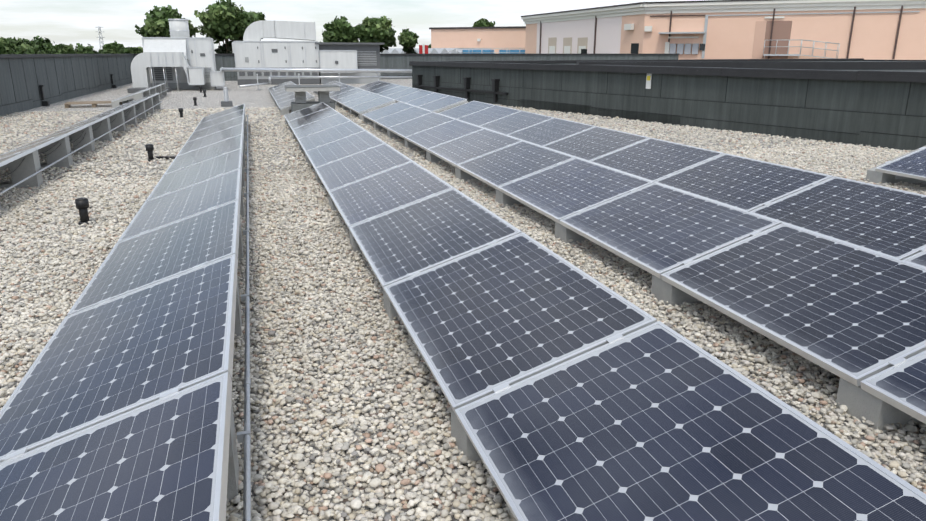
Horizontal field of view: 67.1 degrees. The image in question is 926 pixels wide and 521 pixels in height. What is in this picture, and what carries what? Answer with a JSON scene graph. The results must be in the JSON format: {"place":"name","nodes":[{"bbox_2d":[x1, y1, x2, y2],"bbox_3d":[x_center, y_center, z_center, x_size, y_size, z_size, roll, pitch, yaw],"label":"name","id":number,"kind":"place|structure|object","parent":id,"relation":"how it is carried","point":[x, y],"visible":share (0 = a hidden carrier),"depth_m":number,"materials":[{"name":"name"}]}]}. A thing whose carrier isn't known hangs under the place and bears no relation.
{"place":"outdoors","nodes":[
{"label":"outdoors","id":0,"kind":"place"},
{"bbox_2d":[0,54,133,116],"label":"parapet wall","id":1,"kind":"structure","parent":0,"point":[59,77],"depth_m":24.09,"materials":[{"name":"grey metal"}]},
{"bbox_2d":[39,74,116,105],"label":"roof vent pipes","id":2,"kind":"object","parent":1,"relation":"attached to","point":[45,103],"visible":0.98,"depth_m":22.30,"materials":[{"name":"black plastic"}]},
{"bbox_2d":[0,0,703,53],"label":"sky","id":3,"kind":"structure","parent":0,"point":[66,22],"materials":[{"name":"white"}]},
{"bbox_2d":[133,54,679,80],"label":"parapet wall","id":4,"kind":"structure","parent":0,"point":[394,61],"depth_m":46.49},
{"bbox_2d":[0,79,925,520],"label":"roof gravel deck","id":5,"kind":"structure","parent":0,"point":[248,97],"depth_m":7.14,"materials":[{"name":"beige gravel"}]},
{"bbox_2d":[0,93,161,209],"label":"solar panel row","id":6,"kind":"object","parent":5,"relation":"on","point":[24,165],"visible":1,"depth_m":10.68,"materials":[{"name":"grey glass"}]},
{"bbox_2d":[64,101,121,107],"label":"wooden planks","id":7,"kind":"object","parent":5,"relation":"on","point":[68,104],"visible":0.81,"depth_m":22.05,"materials":[{"name":"brown wood"}]},
{"bbox_2d":[0,104,250,520],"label":"solar panel row","id":8,"kind":"object","parent":5,"relation":"on","point":[117,406],"visible":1,"depth_m":2.88,"materials":[{"name":"blue glass"}]},
{"bbox_2d":[111,83,167,107],"bbox_3d":[-11.469,-5.989,25.020,1.007,0.494,6.920,-5,17,-16],"label":"solar panel row","id":9,"kind":"object","parent":5,"relation":"on","point":[161,89],"visible":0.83,"depth_m":23.41,"materials":[{"name":"grey glass"}]},
{"bbox_2d":[75,86,206,224],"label":"roof vent pipes","id":10,"kind":"object","parent":5,"relation":"on","point":[82,205],"visible":0.83,"depth_m":6.92,"materials":[{"name":"black plastic"}]},
{"bbox_2d":[127,19,224,92],"bbox_3d":[-13.126,-9.514,32.186,3.895,3.170,5.400,-5,17,-16],"label":"air handling unit","id":11,"kind":"object","parent":5,"relation":"on","point":[179,58],"visible":1,"depth_m":31.78,"materials":[{"name":"silver metal"}]},
{"bbox_2d":[221,87,232,106],"bbox_3d":[-7.529,-5.204,22.193,0.340,0.600,0.340,-5,17,-16],"label":"roof vent pipe","id":12,"kind":"object","parent":5,"relation":"on","point":[226,102],"visible":1,"depth_m":22.12,"materials":[{"name":"white"}]},
{"bbox_2d":[268,81,314,115],"bbox_3d":[-6.150,-5.815,24.433,1.007,0.494,11.930,-5,17,-16],"label":"solar panel row","id":13,"kind":"object","parent":5,"relation":"on","point":[283,99],"visible":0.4,"depth_m":21.91,"materials":[{"name":"blue glass"}]},
{"bbox_2d":[232,20,384,84],"bbox_3d":[-8.563,-11.521,38.744,8.015,3.280,3.135,-5,17,-16],"label":"air handling unit","id":14,"kind":"object","parent":5,"relation":"on","point":[251,50],"visible":0.96,"depth_m":37.48,"materials":[{"name":"silver metal"}]},
{"bbox_2d":[284,85,339,111],"bbox_3d":[-3.911,-4.115,18.140,1.340,0.821,1.170,-5,17,-16],"label":"support","id":15,"kind":"object","parent":5,"relation":"on","point":[300,102],"visible":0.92,"depth_m":17.80,"materials":[{"name":"grey metal"}]},
{"bbox_2d":[0,104,628,137],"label":"gravel stones","id":16,"kind":"object","parent":5,"relation":"on","point":[72,116],"visible":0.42,"depth_m":17.58,"materials":[{"name":"beige gravel"}]},
{"bbox_2d":[220,67,411,89],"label":"metal pipes","id":17,"kind":"object","parent":5,"relation":"on","point":[377,71],"visible":0.92,"depth_m":32.29,"materials":[{"name":"silver metal"}]},
{"bbox_2d":[313,81,395,119],"bbox_3d":[-4.038,-5.632,23.818,1.007,0.494,13.600,-5,17,-16],"label":"solar panel row","id":18,"kind":"object","parent":5,"relation":"on","point":[355,100],"visible":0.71,"depth_m":20.44,"materials":[{"name":"blue glass"}]},
{"bbox_2d":[357,80,467,112],"bbox_3d":[-2.217,-5.726,24.134,1.007,0.494,13.600,-5,17,-16],"label":"solar panel row","id":19,"kind":"object","parent":5,"relation":"on","point":[435,102],"visible":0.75,"depth_m":21.42,"materials":[{"name":"blue glass"}]},
{"bbox_2d":[0,119,847,180],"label":"gravel stones","id":20,"kind":"object","parent":5,"relation":"on","point":[266,145],"visible":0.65,"depth_m":12.75,"materials":[{"name":"beige gravel"}]},
{"bbox_2d":[0,144,914,244],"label":"gravel stones","id":21,"kind":"object","parent":5,"relation":"on","point":[72,219],"visible":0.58,"depth_m":8.48,"materials":[{"name":"beige gravel"}]},
{"bbox_2d":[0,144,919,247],"bbox_3d":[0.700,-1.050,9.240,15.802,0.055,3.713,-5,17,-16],"label":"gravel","id":22,"kind":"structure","parent":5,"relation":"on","point":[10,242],"depth_m":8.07,"materials":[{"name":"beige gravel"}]},
{"bbox_2d":[0,187,924,412],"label":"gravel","id":23,"kind":"structure","parent":5,"relation":"on","point":[42,327],"depth_m":4.52,"materials":[{"name":"beige gravel"}]},
{"bbox_2d":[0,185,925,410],"bbox_3d":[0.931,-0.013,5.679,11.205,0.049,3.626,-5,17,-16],"label":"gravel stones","id":24,"kind":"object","parent":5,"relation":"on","point":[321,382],"visible":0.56,"depth_m":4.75,"materials":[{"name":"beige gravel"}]},
{"bbox_2d":[226,340,925,520],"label":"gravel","id":25,"kind":"structure","parent":5,"relation":"on","point":[916,475],"depth_m":2.98,"materials":[{"name":"beige gravel"}]},
{"bbox_2d":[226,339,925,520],"bbox_3d":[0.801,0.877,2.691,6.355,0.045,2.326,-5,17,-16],"label":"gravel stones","id":26,"kind":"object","parent":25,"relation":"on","point":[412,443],"visible":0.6,"depth_m":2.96,"materials":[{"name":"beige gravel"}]},
{"bbox_2d":[284,102,925,520],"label":"solar panel row","id":27,"kind":"object","parent":5,"relation":"on","point":[572,392],"visible":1,"depth_m":2.82,"materials":[{"name":"blue glass"}]},
{"bbox_2d":[362,102,925,430],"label":"solar panel row","id":28,"kind":"object","parent":5,"relation":"on","point":[852,317],"visible":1,"depth_m":4.59,"materials":[{"name":"blue glass"}]},
{"bbox_2d":[438,101,925,267],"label":"solar panel row","id":29,"kind":"object","parent":5,"relation":"on","point":[888,221],"visible":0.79,"depth_m":7.20,"materials":[{"name":"blue glass"}]},
{"bbox_2d":[866,146,925,183],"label":"solar panel row","id":30,"kind":"object","parent":5,"relation":"on","point":[909,167],"visible":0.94,"depth_m":9.01,"materials":[{"name":"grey glass"}]},
{"bbox_2d":[409,58,925,150],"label":"parapet wall","id":31,"kind":"structure","parent":0,"point":[871,103],"depth_m":15.76,"materials":[{"name":"black metal"}]},
{"bbox_2d":[413,75,507,101],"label":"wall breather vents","id":32,"kind":"object","parent":31,"relation":"attached to","point":[495,86],"depth_m":24.03,"materials":[{"name":"black plastic"}]},
{"bbox_2d":[646,73,651,88],"bbox_3d":[4.510,-4.359,16.962,0.017,0.360,0.160,-10,19,-29],"label":"warning label","id":33,"kind":"object","parent":31,"relation":"attached to","point":[648,80],"visible":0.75,"depth_m":16.96,"materials":[{"name":"white plastic"}]},
{"bbox_2d":[521,0,925,59],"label":"peach building","id":34,"kind":"structure","parent":0,"point":[806,29],"depth_m":55.54,"materials":[{"name":"paint"}]},
{"label":"terrain ground","id":35,"kind":"structure","parent":0,"visible":0},
{"bbox_2d":[0,37,26,53],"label":"distant tree trunk limbs","id":36,"kind":"object","parent":35,"relation":"on","point":[6,45],"visible":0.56,"depth_m":226.72,"materials":[{"name":"green plant"}]},
{"bbox_2d":[7,43,44,53],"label":"distant tree trunk limbs","id":37,"kind":"object","parent":35,"relation":"on","point":[23,48],"visible":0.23,"depth_m":212.04,"materials":[{"name":"green plant"}]},
{"bbox_2d":[18,35,54,52],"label":"distant tree trunk limbs","id":38,"kind":"object","parent":35,"relation":"on","point":[40,43],"visible":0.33,"depth_m":243.26,"materials":[{"name":"green plant"}]},
{"bbox_2d":[44,44,76,53],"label":"distant tree trunk limbs","id":39,"kind":"object","parent":35,"relation":"on","point":[59,49],"visible":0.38,"depth_m":195.43,"materials":[{"name":"green plant"}]},
{"bbox_2d":[74,43,99,53],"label":"distant tree trunk limbs","id":40,"kind":"object","parent":35,"relation":"on","point":[80,48],"visible":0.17,"depth_m":244.25,"materials":[{"name":"green plant"}]},
{"bbox_2d":[98,26,104,49],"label":"lattice pylon","id":41,"kind":"object","parent":35,"relation":"on","point":[99,37],"visible":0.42,"depth_m":281.72,"materials":[{"name":"grey metal"}]},
{"bbox_2d":[98,41,127,53],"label":"distant tree trunk limbs","id":42,"kind":"object","parent":35,"relation":"on","point":[113,48],"visible":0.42,"depth_m":196.71,"materials":[{"name":"green plant"}]},
{"bbox_2d":[124,46,142,53],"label":"distant tree trunk limbs","id":43,"kind":"object","parent":35,"relation":"on","point":[134,50],"visible":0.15,"depth_m":213.20,"materials":[{"name":"green plant"}]},
{"bbox_2d":[135,5,198,36],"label":"tree trunk limbs","id":44,"kind":"object","parent":35,"relation":"on","point":[156,21],"visible":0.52,"depth_m":69.08,"materials":[{"name":"green plant"}]},
{"bbox_2d":[194,0,257,53],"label":"tree","id":45,"kind":"object","parent":35,"relation":"on","point":[222,20],"visible":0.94,"depth_m":71.82,"materials":[{"name":"green plant"}]},
{"bbox_2d":[249,11,265,40],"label":"small tree limbs","id":46,"kind":"object","parent":35,"relation":"on","point":[260,15],"visible":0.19,"depth_m":83.76,"materials":[{"name":"green plant"}]},
{"bbox_2d":[322,16,359,42],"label":"tree","id":47,"kind":"object","parent":35,"relation":"on","point":[337,29],"visible":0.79,"depth_m":76.41,"materials":[{"name":"green plant"}]},
{"bbox_2d":[349,16,396,52],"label":"tree","id":48,"kind":"object","parent":35,"relation":"on","point":[373,30],"visible":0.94,"depth_m":74.95,"materials":[{"name":"green plant"}]},
{"bbox_2d":[398,28,418,53],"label":"tree limbs","id":49,"kind":"object","parent":35,"relation":"on","point":[407,39],"visible":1,"depth_m":89.68,"materials":[{"name":"green plant"}]},
{"bbox_2d":[419,44,427,53],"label":"red banner sign","id":50,"kind":"object","parent":35,"relation":"on","point":[423,48],"visible":0.43,"depth_m":95.50,"materials":[{"name":"red"}]},
{"bbox_2d":[380,48,495,53],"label":"sawtooth skylight hall","id":51,"kind":"structure","parent":35,"relation":"on","point":[430,50],"depth_m":103.13,"materials":[{"name":"white metal"}]},
{"bbox_2d":[429,26,525,53],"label":"peach building","id":52,"kind":"structure","parent":35,"relation":"on","point":[481,37],"depth_m":109.62,"materials":[{"name":"paint"}]},
{"bbox_2d":[472,18,494,26],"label":"tree limbs","id":53,"kind":"object","parent":35,"relation":"on","point":[481,22],"visible":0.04,"depth_m":140.85,"materials":[{"name":"green plant"}]},
{"bbox_2d":[444,48,524,53],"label":"building","id":54,"kind":"structure","parent":35,"relation":"on","point":[481,51],"depth_m":81.42,"materials":[{"name":"blue"}]}
]}

